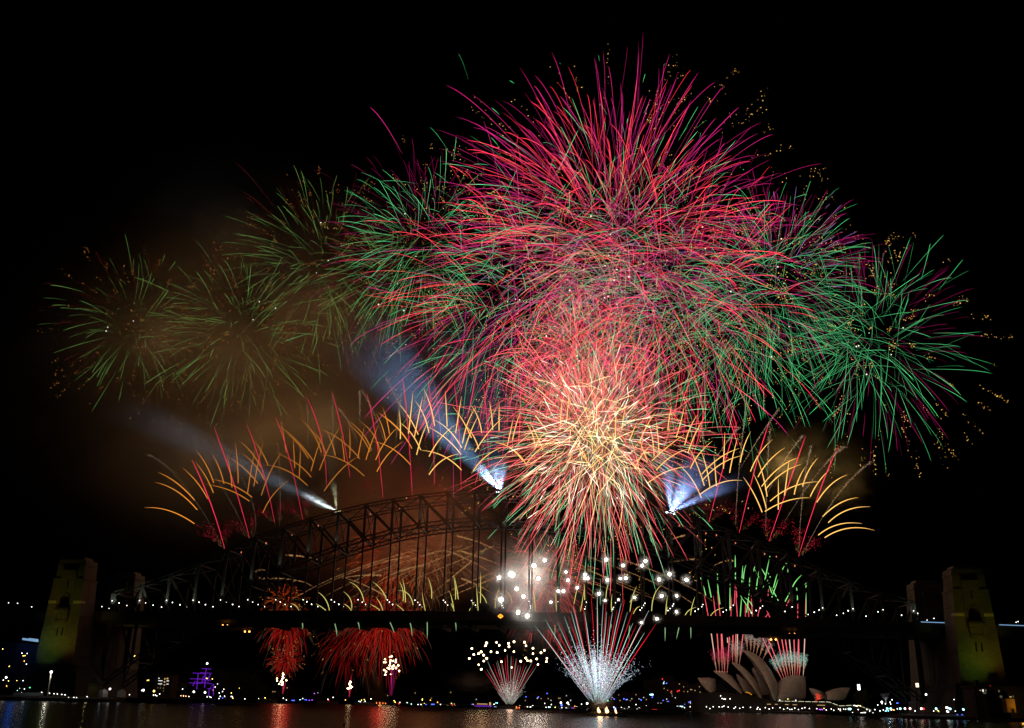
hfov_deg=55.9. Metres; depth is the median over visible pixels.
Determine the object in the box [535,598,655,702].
comet fan
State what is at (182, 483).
spark trail
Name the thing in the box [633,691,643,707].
apartment building
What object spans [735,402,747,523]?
spark trail
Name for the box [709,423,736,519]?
red comet
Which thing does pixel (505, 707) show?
firework barge
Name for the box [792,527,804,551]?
crackle mine
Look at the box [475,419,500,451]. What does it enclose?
comet trail
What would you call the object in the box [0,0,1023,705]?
sky
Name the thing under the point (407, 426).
red comet
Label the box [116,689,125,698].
tent
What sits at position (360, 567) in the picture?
spark trail
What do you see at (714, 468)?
comet trail
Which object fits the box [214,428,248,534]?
red comet
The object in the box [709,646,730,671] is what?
spark fountain
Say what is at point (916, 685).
floodlight tower
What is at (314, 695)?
apartment building
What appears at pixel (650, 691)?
apartment building
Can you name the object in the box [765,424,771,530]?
spark trail
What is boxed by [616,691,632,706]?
apartment building
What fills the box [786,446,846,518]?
spark trail
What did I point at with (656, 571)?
spark trail
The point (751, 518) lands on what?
crackle mine
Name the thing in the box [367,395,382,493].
red comet
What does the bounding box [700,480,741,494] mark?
comet trail
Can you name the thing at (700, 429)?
red comet
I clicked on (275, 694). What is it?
apartment building
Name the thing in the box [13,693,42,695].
pale fence
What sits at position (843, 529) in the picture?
comet trail
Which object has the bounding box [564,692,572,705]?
apartment building
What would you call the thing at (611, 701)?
apartment building
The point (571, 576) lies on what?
spark trail
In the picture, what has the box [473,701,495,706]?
ferry
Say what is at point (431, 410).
comet trail
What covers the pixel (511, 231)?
firework burst
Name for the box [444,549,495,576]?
spark trail
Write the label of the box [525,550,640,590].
spark trail
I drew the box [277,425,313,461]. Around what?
comet trail
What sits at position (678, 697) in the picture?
apartment building
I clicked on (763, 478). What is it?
comet trail
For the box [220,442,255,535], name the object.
spark trail
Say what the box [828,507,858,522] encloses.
comet trail
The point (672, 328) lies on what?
firework burst
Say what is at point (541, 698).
apartment building
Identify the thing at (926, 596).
bridge pylon
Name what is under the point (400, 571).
spark trail
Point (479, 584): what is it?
spark trail
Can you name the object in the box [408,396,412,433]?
comet trail
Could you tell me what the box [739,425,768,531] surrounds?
red comet
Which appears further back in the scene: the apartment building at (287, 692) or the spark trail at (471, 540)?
the apartment building at (287, 692)
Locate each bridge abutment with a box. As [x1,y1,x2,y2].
[15,624,136,701]
[908,637,1016,714]
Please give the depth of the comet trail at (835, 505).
635.87 m
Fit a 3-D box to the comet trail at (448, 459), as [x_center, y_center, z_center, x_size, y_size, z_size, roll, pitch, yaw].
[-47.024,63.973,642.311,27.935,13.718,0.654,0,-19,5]
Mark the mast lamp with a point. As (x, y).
(49, 682)
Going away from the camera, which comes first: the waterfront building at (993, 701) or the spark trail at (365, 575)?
the waterfront building at (993, 701)
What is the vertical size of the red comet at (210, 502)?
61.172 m
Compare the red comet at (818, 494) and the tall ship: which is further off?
the tall ship
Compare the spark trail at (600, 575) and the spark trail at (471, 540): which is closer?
the spark trail at (600, 575)
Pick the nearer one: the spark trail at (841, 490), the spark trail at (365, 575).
the spark trail at (841, 490)
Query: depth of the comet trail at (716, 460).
627.85 m
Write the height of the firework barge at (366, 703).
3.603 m
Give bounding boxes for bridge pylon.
[34,557,97,665]
[103,572,144,669]
[906,580,943,685]
[942,566,1006,683]
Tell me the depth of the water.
227.68 m
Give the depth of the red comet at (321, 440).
666.22 m
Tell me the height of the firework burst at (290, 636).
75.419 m
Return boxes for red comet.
[194,465,224,548]
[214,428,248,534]
[247,426,274,521]
[275,417,302,518]
[307,399,326,486]
[332,394,349,474]
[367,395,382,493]
[403,383,411,483]
[428,382,433,451]
[454,385,460,467]
[483,385,487,437]
[691,406,706,463]
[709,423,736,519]
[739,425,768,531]
[769,441,803,539]
[799,446,838,553]
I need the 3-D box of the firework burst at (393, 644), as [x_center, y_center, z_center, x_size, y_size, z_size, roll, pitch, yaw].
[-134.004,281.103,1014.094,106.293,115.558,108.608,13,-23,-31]
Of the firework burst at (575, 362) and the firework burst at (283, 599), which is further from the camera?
the firework burst at (283, 599)
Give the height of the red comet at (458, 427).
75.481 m
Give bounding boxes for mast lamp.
[47,671,52,695]
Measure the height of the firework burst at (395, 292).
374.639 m
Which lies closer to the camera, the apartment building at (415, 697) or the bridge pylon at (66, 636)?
the bridge pylon at (66, 636)
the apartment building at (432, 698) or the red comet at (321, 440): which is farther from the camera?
the apartment building at (432, 698)
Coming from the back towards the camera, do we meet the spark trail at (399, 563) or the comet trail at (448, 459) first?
the spark trail at (399, 563)
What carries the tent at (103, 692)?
on the foreshore
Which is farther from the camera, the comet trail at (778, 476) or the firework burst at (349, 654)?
the firework burst at (349, 654)
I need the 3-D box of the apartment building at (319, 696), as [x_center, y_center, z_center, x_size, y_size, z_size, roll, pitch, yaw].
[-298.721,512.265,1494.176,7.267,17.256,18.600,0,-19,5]
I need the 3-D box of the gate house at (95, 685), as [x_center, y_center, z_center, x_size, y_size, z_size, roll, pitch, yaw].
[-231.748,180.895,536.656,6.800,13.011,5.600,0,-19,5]
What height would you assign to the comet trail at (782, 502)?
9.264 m
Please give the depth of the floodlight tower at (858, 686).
792.80 m
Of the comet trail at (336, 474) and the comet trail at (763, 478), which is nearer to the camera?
the comet trail at (763, 478)
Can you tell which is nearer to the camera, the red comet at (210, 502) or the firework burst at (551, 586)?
the red comet at (210, 502)
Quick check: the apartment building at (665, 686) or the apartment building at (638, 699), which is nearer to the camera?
the apartment building at (665, 686)
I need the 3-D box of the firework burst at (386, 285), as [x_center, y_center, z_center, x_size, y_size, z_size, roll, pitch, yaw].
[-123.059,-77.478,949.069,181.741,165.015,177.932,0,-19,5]
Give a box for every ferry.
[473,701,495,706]
[622,707,634,710]
[636,698,685,713]
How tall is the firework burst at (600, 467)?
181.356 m
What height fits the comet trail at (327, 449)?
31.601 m
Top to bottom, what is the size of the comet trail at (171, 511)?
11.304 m
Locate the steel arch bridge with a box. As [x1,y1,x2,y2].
[0,489,1023,704]
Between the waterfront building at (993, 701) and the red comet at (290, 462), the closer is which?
the waterfront building at (993, 701)
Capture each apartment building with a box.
[270,689,280,699]
[280,684,292,699]
[291,687,296,699]
[311,691,317,700]
[315,689,322,700]
[385,692,391,701]
[412,691,418,702]
[429,695,434,702]
[448,689,453,703]
[523,693,534,704]
[535,690,550,705]
[548,695,562,705]
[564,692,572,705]
[605,694,616,706]
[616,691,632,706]
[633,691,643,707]
[643,679,658,705]
[658,675,674,703]
[672,680,687,707]
[684,683,702,708]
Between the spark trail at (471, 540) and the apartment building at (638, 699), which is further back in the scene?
the apartment building at (638, 699)
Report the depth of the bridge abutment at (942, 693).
574.73 m
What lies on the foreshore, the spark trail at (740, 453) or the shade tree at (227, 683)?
the shade tree at (227, 683)
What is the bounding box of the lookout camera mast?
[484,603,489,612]
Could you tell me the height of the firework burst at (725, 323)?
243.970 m
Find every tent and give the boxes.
[98,689,107,696]
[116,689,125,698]
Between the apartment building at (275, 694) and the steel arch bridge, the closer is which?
the steel arch bridge
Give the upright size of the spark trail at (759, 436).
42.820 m
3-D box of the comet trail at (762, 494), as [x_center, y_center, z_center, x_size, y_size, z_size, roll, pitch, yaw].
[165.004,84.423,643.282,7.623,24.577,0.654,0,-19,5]
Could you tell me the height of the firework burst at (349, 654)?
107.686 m
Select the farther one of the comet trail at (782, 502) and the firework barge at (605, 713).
the comet trail at (782, 502)
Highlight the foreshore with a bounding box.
[0,695,1023,721]
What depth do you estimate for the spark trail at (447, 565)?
670.60 m
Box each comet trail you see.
[147,507,194,523]
[163,484,196,509]
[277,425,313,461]
[319,426,340,469]
[324,458,355,490]
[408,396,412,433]
[414,397,422,436]
[423,450,461,469]
[424,390,434,425]
[429,425,454,456]
[429,427,460,453]
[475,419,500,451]
[480,573,480,602]
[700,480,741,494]
[702,448,738,473]
[702,456,738,480]
[723,436,724,468]
[755,477,766,508]
[757,458,766,494]
[762,459,793,485]
[765,465,797,489]
[765,498,799,511]
[770,482,809,500]
[817,475,845,501]
[822,498,852,516]
[825,527,871,537]
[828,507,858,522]
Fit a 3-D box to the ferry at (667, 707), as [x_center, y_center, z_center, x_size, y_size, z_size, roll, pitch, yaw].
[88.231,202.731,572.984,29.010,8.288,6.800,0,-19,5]
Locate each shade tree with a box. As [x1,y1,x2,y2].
[176,678,188,695]
[213,667,241,698]
[853,687,873,710]
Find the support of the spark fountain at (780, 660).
on the opera house at (762, 689)
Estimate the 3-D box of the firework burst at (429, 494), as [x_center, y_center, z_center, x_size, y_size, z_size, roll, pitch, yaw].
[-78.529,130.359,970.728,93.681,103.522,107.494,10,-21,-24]
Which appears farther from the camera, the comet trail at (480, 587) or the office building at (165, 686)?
the office building at (165, 686)
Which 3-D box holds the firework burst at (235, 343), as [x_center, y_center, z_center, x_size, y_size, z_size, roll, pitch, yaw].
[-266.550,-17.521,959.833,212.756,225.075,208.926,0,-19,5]
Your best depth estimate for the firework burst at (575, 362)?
790.18 m
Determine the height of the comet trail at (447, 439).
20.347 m
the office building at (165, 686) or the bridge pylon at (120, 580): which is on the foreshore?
the office building at (165, 686)
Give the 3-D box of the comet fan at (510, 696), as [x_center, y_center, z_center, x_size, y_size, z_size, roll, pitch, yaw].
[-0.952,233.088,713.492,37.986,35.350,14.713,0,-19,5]
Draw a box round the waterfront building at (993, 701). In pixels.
[960,680,1023,718]
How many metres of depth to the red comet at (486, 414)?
662.80 m
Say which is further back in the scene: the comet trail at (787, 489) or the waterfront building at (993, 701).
the comet trail at (787, 489)
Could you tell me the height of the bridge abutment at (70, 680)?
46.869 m
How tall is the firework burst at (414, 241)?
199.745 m
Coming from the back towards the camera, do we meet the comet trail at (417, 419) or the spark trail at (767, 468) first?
the comet trail at (417, 419)
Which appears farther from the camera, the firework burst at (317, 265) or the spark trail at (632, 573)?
the firework burst at (317, 265)
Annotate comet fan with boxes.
[387,657,396,692]
[486,658,534,704]
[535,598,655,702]
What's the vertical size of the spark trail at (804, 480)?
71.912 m
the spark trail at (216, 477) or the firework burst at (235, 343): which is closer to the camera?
the spark trail at (216, 477)
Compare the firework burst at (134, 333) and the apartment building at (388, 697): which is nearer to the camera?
the firework burst at (134, 333)
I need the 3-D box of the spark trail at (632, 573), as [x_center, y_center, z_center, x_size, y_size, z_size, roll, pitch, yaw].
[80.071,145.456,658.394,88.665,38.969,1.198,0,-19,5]
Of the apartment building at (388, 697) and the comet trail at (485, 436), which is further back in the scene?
the apartment building at (388, 697)
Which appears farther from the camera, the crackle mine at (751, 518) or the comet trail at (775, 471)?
the comet trail at (775, 471)
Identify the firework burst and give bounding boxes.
[38,239,218,418]
[128,239,351,443]
[210,163,431,393]
[258,601,317,666]
[262,580,309,609]
[266,644,304,680]
[287,55,706,496]
[300,203,477,366]
[312,137,524,361]
[314,606,390,693]
[331,507,443,608]
[334,577,431,684]
[365,500,505,631]
[384,44,838,494]
[384,447,485,538]
[424,126,775,457]
[437,301,748,597]
[469,259,662,453]
[478,133,848,491]
[483,533,603,652]
[615,220,896,454]
[657,167,892,418]
[752,230,1009,476]
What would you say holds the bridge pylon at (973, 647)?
on the bridge abutment at (942, 693)
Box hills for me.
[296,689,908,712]
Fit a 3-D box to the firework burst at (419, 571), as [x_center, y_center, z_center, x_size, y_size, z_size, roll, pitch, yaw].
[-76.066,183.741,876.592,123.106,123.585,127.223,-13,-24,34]
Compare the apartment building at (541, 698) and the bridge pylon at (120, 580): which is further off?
the apartment building at (541, 698)
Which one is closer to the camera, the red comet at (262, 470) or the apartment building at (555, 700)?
the red comet at (262, 470)
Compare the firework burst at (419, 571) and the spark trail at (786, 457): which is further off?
the firework burst at (419, 571)
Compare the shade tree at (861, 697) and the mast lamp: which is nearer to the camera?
the mast lamp
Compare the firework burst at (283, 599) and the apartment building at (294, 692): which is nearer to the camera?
the firework burst at (283, 599)
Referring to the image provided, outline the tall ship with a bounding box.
[189,668,214,700]
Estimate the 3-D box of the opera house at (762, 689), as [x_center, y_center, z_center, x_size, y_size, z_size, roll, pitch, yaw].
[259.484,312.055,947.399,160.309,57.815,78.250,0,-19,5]
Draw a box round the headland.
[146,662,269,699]
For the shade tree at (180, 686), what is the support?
on the foreshore
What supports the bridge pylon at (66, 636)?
on the bridge abutment at (70, 680)
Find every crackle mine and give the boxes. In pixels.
[743,511,759,529]
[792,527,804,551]
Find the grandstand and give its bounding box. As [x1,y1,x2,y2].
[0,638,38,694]
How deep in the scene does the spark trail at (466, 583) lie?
665.55 m
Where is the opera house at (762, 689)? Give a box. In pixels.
[690,650,872,712]
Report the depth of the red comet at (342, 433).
667.01 m
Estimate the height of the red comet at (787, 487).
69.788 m
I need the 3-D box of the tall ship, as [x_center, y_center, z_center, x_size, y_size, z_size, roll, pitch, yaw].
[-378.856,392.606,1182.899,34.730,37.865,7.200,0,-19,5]
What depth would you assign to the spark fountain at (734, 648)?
949.22 m
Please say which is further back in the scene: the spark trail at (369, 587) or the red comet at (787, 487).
the spark trail at (369, 587)
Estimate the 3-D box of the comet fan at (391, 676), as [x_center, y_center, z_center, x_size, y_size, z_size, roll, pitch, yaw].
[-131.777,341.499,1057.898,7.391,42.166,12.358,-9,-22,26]
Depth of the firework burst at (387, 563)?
917.77 m
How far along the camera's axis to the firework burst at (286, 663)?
1109.78 m
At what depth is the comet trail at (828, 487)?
616.48 m
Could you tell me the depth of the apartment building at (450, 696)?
1637.59 m
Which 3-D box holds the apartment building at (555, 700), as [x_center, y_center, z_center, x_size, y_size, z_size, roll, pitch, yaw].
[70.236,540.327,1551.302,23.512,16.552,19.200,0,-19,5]
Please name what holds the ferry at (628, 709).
on the water
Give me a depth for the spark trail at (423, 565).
672.01 m
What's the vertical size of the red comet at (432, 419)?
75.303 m
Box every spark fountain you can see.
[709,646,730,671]
[729,639,744,664]
[744,634,772,657]
[769,650,808,678]
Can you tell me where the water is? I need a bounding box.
[0,697,1023,727]
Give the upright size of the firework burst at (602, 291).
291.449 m
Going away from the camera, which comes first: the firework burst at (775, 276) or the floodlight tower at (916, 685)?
the floodlight tower at (916, 685)
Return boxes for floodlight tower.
[857,684,860,708]
[915,683,918,713]
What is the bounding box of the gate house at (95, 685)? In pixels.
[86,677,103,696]
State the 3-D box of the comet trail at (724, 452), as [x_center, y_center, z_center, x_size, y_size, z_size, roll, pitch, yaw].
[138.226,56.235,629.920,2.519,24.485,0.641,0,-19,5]
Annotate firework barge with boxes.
[354,702,385,704]
[496,706,519,708]
[585,707,627,716]
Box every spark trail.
[148,454,223,547]
[191,436,248,537]
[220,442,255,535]
[292,549,414,599]
[316,556,407,588]
[333,545,458,591]
[341,574,381,578]
[346,578,386,597]
[357,545,474,594]
[376,565,422,583]
[381,546,493,594]
[432,572,493,599]
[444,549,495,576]
[447,577,495,597]
[456,535,498,551]
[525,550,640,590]
[536,565,618,592]
[564,548,695,606]
[568,558,658,600]
[618,558,714,602]
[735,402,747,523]
[740,412,775,468]
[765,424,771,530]
[767,437,802,493]
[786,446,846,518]
[799,446,811,544]
[802,461,870,555]
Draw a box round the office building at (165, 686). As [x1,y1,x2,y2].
[152,674,178,698]
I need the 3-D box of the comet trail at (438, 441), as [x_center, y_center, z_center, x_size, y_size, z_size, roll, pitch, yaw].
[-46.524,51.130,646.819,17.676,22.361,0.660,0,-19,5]
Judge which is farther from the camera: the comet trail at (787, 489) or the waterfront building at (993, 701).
the comet trail at (787, 489)
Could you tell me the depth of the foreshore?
606.07 m
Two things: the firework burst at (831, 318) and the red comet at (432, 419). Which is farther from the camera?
the firework burst at (831, 318)
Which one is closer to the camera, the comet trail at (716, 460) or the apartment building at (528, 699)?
the comet trail at (716, 460)
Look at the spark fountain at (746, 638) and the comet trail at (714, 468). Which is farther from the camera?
the spark fountain at (746, 638)
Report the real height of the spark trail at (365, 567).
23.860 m
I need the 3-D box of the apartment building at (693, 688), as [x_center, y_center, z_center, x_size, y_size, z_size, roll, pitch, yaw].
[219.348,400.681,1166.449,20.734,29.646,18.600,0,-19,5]

